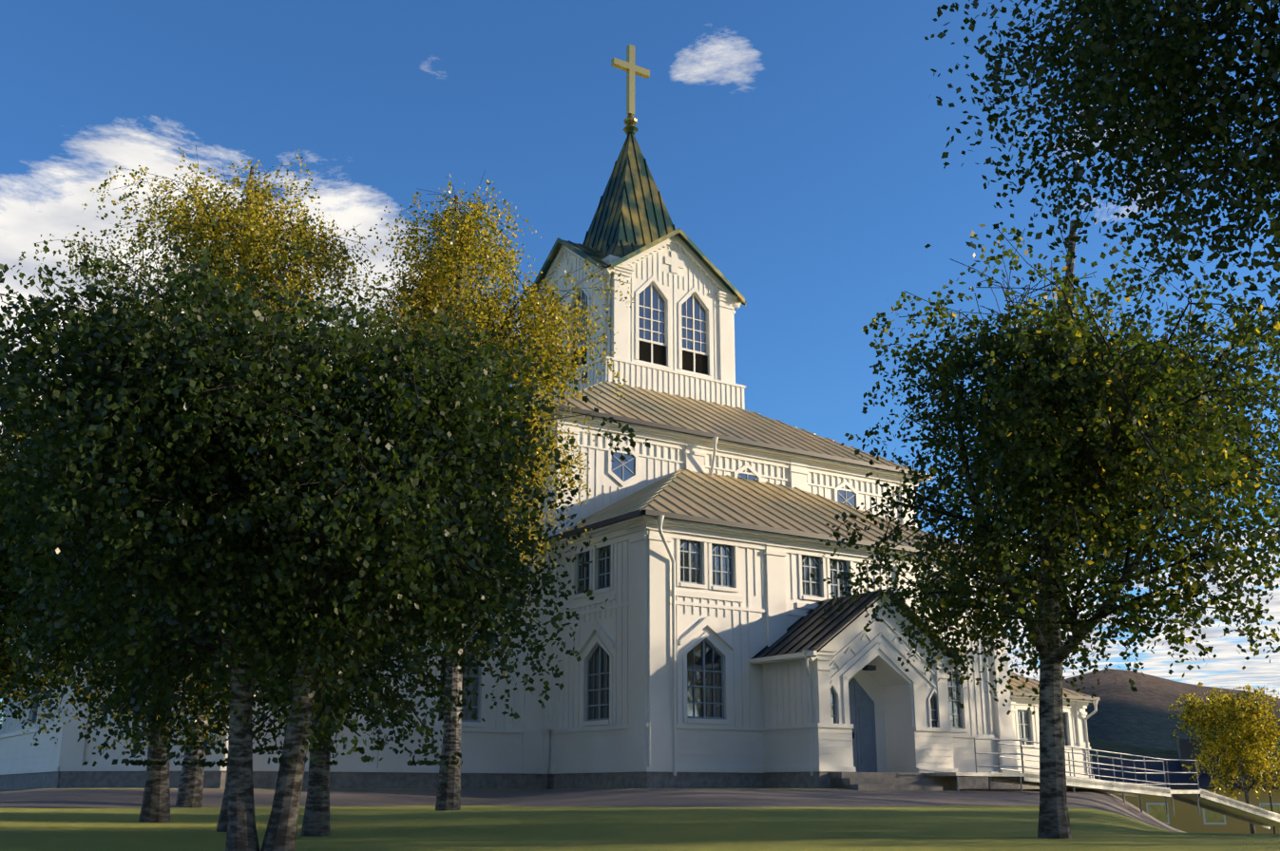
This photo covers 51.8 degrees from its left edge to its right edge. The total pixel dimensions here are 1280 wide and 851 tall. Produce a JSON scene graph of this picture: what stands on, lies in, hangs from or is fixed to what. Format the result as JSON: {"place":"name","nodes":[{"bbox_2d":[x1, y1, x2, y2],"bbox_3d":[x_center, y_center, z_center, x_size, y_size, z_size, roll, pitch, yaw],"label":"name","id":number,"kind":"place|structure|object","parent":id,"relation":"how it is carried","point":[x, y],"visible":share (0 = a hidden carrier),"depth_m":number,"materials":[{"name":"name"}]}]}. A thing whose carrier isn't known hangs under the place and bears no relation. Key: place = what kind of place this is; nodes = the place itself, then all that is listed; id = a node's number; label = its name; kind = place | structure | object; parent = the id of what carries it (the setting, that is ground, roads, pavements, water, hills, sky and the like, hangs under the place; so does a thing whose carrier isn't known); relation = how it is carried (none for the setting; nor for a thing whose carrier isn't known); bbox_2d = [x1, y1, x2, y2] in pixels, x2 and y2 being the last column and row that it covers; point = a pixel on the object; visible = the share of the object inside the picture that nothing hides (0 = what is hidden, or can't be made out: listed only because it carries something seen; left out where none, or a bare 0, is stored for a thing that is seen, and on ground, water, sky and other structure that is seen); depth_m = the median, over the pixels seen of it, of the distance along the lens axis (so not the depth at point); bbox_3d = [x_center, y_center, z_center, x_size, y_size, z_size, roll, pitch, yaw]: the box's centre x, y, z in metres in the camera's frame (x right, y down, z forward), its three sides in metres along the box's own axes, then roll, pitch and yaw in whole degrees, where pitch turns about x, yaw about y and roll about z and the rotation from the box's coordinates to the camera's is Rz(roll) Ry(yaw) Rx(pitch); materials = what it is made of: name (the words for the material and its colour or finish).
{"place":"outdoors","nodes":[
{"label":"outdoors","id":0,"kind":"place"},
{"bbox_2d":[0,234,1279,829],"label":"church","id":1,"kind":"structure","parent":0,"point":[652,622],"depth_m":40.32,"materials":[{"name":"white wood"}]},
{"bbox_2d":[0,771,1039,789],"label":"stone foundation","id":2,"kind":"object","parent":1,"relation":"attached to","point":[398,780],"depth_m":37.93,"materials":[{"name":"grey stone"}]},
{"bbox_2d":[31,446,1069,745],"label":"windows","id":3,"kind":"structure","parent":1,"relation":"attached to","point":[689,568],"depth_m":40.17,"materials":[{"name":"black glass"}]},
{"bbox_2d":[550,341,707,382],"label":"belfry openings","id":4,"kind":"object","parent":1,"relation":"attached to","point":[659,357],"visible":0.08,"depth_m":54.48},
{"bbox_2d":[516,113,745,316],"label":"spire roof","id":5,"kind":"structure","parent":1,"relation":"attached to","point":[631,219],"depth_m":57.88,"materials":[{"name":"green metal"}]},
{"bbox_2d":[611,43,649,115],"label":"cross","id":6,"kind":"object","parent":5,"relation":"on","point":[630,67],"visible":0.93,"depth_m":60.98,"materials":[{"name":"gold metal"}]},
{"bbox_2d":[451,381,1093,697],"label":"roof","id":7,"kind":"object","parent":1,"relation":"attached to","point":[682,491],"visible":0.27,"depth_m":46.38,"materials":[{"name":"metal"}]},
{"bbox_2d":[516,403,1100,701],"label":"roof gutter","id":8,"kind":"object","parent":1,"relation":"attached to","point":[655,513],"visible":0.15,"depth_m":43.50,"materials":[{"name":"white metal"}]},
{"bbox_2d":[750,587,962,665],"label":"porch roof","id":9,"kind":"structure","parent":1,"relation":"attached to","point":[811,630],"depth_m":39.58,"materials":[{"name":"metal"}]},
{"bbox_2d":[848,678,877,772],"bbox_3d":[6.494,9.010,39.687,1.560,2.780,0.088,10,-19,-33],"label":"church door","id":10,"kind":"structure","parent":1,"relation":"attached to","point":[862,717],"depth_m":39.78,"materials":[{"name":"blue wood"}]},
{"bbox_2d":[852,665,876,739],"bbox_3d":[6.718,8.287,39.515,0.358,2.120,0.760,10,-19,-33],"label":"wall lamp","id":11,"kind":"object","parent":1,"relation":"attached to","point":[869,668],"visible":0.89,"depth_m":39.48,"materials":[{"name":"black metal"}]},
{"bbox_2d":[0,788,1279,850],"bbox_3d":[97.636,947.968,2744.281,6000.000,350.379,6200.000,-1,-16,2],"label":"terrain","id":12,"kind":"structure","parent":0,"point":[569,820],"depth_m":22.00,"materials":[{"name":"green plant"}]},
{"bbox_2d":[0,374,172,746],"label":"birch","id":13,"kind":"object","parent":12,"relation":"on","point":[20,695],"depth_m":21.34,"materials":[{"name":"green plant"}]},
{"bbox_2d":[0,491,264,822],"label":"birch","id":14,"kind":"object","parent":12,"relation":"on","point":[116,715],"depth_m":23.08,"materials":[{"name":"green plant"}]},
{"bbox_2d":[10,146,382,807],"bbox_3d":[-10.458,1.019,31.851,8.602,16.241,8.398,-1,-16,2],"label":"tall birch","id":15,"kind":"object","parent":12,"relation":"on","point":[253,224],"depth_m":31.18,"materials":[{"name":"green plant"}]},
{"bbox_2d":[0,276,534,832],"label":"birch","id":16,"kind":"object","parent":12,"relation":"on","point":[4,529],"depth_m":19.74,"materials":[{"name":"green plant"}]},
{"bbox_2d":[0,219,650,850],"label":"birch","id":17,"kind":"object","parent":12,"relation":"on","point":[125,531],"depth_m":13.70,"materials":[{"name":"green plant"}]},
{"bbox_2d":[80,300,592,837],"bbox_3d":[-4.285,2.042,18.850,6.784,7.767,7.669,-1,-16,2],"label":"birch","id":18,"kind":"object","parent":12,"relation":"on","point":[392,722],"depth_m":18.21,"materials":[{"name":"green plant"}]},
{"bbox_2d":[328,171,634,810],"bbox_3d":[-4.015,0.862,31.191,7.841,16.326,8.594,-1,-16,2],"label":"tall birch","id":19,"kind":"object","parent":12,"relation":"on","point":[448,273],"depth_m":31.48,"materials":[{"name":"green plant"}]},
{"bbox_2d":[810,196,1279,839],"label":"birch","id":20,"kind":"object","parent":12,"relation":"on","point":[1035,468],"depth_m":16.71,"materials":[{"name":"green plant"}]},
{"bbox_2d":[1112,789,1279,834],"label":"yellow house","id":21,"kind":"structure","parent":12,"relation":"on","point":[1188,818],"depth_m":140.17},
{"bbox_2d":[1089,739,1279,789],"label":"house roof","id":22,"kind":"structure","parent":21,"relation":"attached to","point":[1186,748],"depth_m":143.80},
{"bbox_2d":[1146,802,1279,824],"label":"house trim","id":23,"kind":"structure","parent":21,"relation":"attached to","point":[1225,823],"depth_m":140.02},
{"bbox_2d":[1147,804,1279,822],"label":"house glass","id":24,"kind":"object","parent":21,"relation":"attached to","point":[1157,812],"visible":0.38,"depth_m":140.14,"materials":[{"name":"glass"}]},
{"bbox_2d":[1166,685,1279,834],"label":"yellow birch","id":25,"kind":"object","parent":12,"relation":"on","point":[1229,735],"depth_m":83.21,"materials":[{"name":"yellow plant"}]},
{"bbox_2d":[1237,441,1279,539],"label":"birch","id":26,"kind":"object","parent":12,"relation":"on","point":[1277,470],"depth_m":29.21,"materials":[{"name":"green plant"}]},
{"bbox_2d":[1265,765,1276,834],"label":"downspout","id":27,"kind":"object","parent":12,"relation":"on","point":[1271,811],"visible":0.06,"depth_m":86.84,"materials":[{"name":"grey"}]},
{"bbox_2d":[0,668,1279,750],"bbox_3d":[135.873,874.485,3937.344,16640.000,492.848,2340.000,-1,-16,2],"label":"hill","id":28,"kind":"structure","parent":0,"point":[1125,714],"depth_m":4206.66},
{"bbox_2d":[0,0,1279,724],"label":"sky","id":29,"kind":"structure","parent":0,"point":[799,145],"materials":[{"name":"blue"}]},
{"bbox_2d":[924,0,1279,367],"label":"birch","id":30,"kind":"object","parent":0,"point":[1103,93],"depth_m":10.44,"materials":[{"name":"green plant"}]},
{"bbox_2d":[1088,736,1279,760],"bbox_3d":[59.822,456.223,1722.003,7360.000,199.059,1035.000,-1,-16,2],"label":"hill","id":31,"kind":"structure","parent":0,"point":[1098,744],"depth_m":2127.77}
]}

